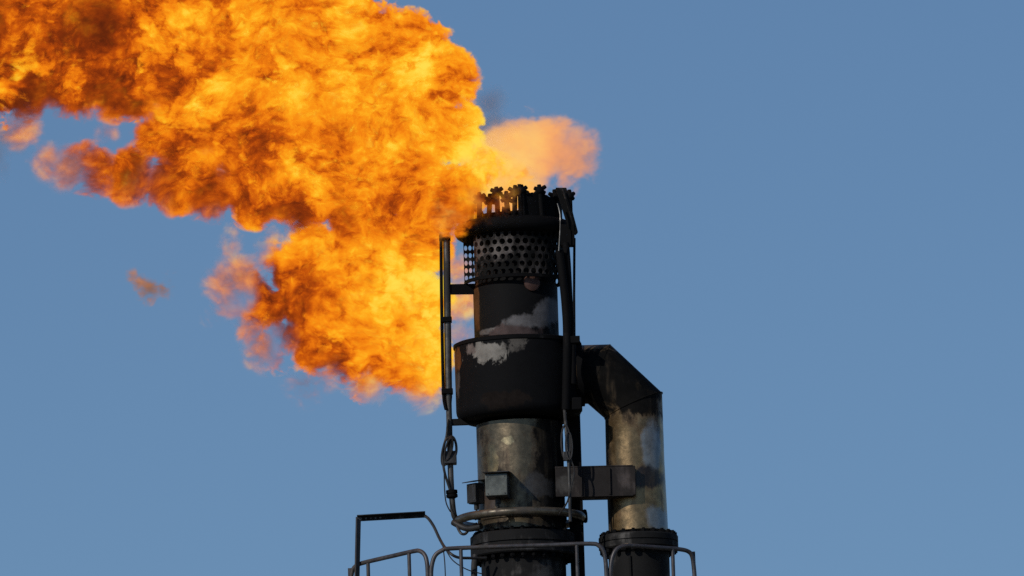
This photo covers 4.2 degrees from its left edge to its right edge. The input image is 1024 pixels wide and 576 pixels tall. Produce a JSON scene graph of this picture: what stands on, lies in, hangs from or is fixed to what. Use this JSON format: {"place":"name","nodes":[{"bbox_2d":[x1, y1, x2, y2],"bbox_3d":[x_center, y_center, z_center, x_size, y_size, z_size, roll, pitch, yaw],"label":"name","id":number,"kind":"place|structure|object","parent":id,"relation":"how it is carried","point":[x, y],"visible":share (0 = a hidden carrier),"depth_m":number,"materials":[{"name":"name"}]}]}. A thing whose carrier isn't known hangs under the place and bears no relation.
{"place":"outdoors","nodes":[
{"label":"outdoors","id":0,"kind":"place"},
{"bbox_2d":[0,0,1023,575],"label":"sky","id":1,"kind":"structure","parent":0,"point":[801,222],"materials":[{"name":"blue"}]},
{"label":"ground","id":2,"kind":"structure","parent":0,"visible":0},
{"bbox_2d":[453,184,580,575],"bbox_3d":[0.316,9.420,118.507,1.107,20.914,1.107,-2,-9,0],"label":"flare stack","id":3,"kind":"object","parent":2,"relation":"on","point":[508,369],"visible":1,"depth_m":119.51,"materials":[{"name":"paint"}]},
{"bbox_2d":[439,211,478,518],"bbox_3d":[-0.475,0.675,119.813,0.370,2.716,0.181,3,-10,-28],"label":"pilot pipe","id":4,"kind":"object","parent":3,"relation":"attached to","point":[449,457],"visible":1,"depth_m":119.79,"materials":[{"name":"grey metal"}]},
{"bbox_2d":[463,479,484,510],"bbox_3d":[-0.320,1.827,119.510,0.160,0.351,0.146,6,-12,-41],"label":"junction box","id":5,"kind":"object","parent":3,"relation":"attached to","point":[475,494],"visible":1,"depth_m":119.49,"materials":[{"name":"grey metal"}]},
{"bbox_2d":[471,554,478,575],"bbox_3d":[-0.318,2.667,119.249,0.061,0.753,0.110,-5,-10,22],"label":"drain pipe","id":6,"kind":"object","parent":3,"relation":"attached to","point":[474,564],"visible":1,"depth_m":119.27,"materials":[{"name":"grey metal"}]},
{"bbox_2d":[482,471,511,507],"bbox_3d":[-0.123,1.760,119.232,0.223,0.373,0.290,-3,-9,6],"label":"junction box","id":7,"kind":"object","parent":3,"relation":"attached to","point":[497,486],"visible":1,"depth_m":119.14,"materials":[{"name":"paint"}]},
{"bbox_2d":[451,506,587,535],"bbox_3d":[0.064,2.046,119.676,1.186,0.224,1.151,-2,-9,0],"label":"manifold ring","id":8,"kind":"object","parent":3,"relation":"attached to","point":[459,522],"visible":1,"depth_m":119.26,"materials":[{"name":"grey steel"}]},
{"bbox_2d":[555,188,581,411],"bbox_3d":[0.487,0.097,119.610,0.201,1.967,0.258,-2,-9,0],"label":"pilot line","id":9,"kind":"object","parent":3,"relation":"attached to","point":[568,231],"visible":1,"depth_m":119.54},
{"bbox_2d":[558,409,574,521],"bbox_3d":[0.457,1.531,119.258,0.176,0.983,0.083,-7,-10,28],"label":"conduit","id":10,"kind":"object","parent":9,"relation":"hanging from","point":[567,453],"visible":1,"depth_m":119.23,"materials":[{"name":"grey metal"}]},
{"bbox_2d":[555,465,635,500],"bbox_3d":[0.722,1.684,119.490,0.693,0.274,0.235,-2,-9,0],"label":"support beam","id":11,"kind":"structure","parent":3,"relation":"attached to","point":[607,482],"depth_m":119.39,"materials":[{"name":"black metal"}]},
{"bbox_2d":[567,416,584,575],"bbox_3d":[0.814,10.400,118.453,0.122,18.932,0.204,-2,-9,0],"label":"support column","id":12,"kind":"structure","parent":2,"relation":"on","point":[576,526],"depth_m":119.70,"materials":[{"name":"black metal"}]},
{"bbox_3d":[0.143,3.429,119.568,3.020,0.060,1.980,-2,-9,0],"label":"platform","id":13,"kind":"object","parent":12,"relation":"attached to","visible":0},
{"bbox_2d":[350,548,428,575],"bbox_3d":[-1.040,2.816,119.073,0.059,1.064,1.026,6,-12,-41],"label":"handrail","id":14,"kind":"object","parent":13,"relation":"on","point":[408,553],"visible":1,"depth_m":119.01,"materials":[{"name":"grey metal"}]},
{"bbox_2d":[348,511,486,575],"bbox_3d":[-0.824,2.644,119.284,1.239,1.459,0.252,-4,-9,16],"label":"railing","id":15,"kind":"object","parent":13,"relation":"on","point":[389,516],"visible":1,"depth_m":119.44,"materials":[{"name":"grey metal"}]},
{"bbox_2d":[429,542,608,575],"bbox_3d":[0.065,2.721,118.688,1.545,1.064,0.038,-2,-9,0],"label":"handrail","id":16,"kind":"object","parent":13,"relation":"on","point":[505,546],"visible":1,"depth_m":118.75,"materials":[{"name":"grey metal"}]},
{"bbox_2d":[608,543,696,575],"bbox_3d":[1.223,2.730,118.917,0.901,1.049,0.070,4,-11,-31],"label":"handrail","id":17,"kind":"object","parent":13,"relation":"on","point":[672,549],"visible":1,"depth_m":119.04,"materials":[{"name":"grey metal"}]},
{"bbox_2d":[575,343,677,575],"bbox_3d":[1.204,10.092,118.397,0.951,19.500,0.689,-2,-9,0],"label":"elbow duct","id":18,"kind":"object","parent":2,"relation":"on","point":[619,392],"visible":1,"depth_m":119.57,"materials":[{"name":"black metal"}]}
]}

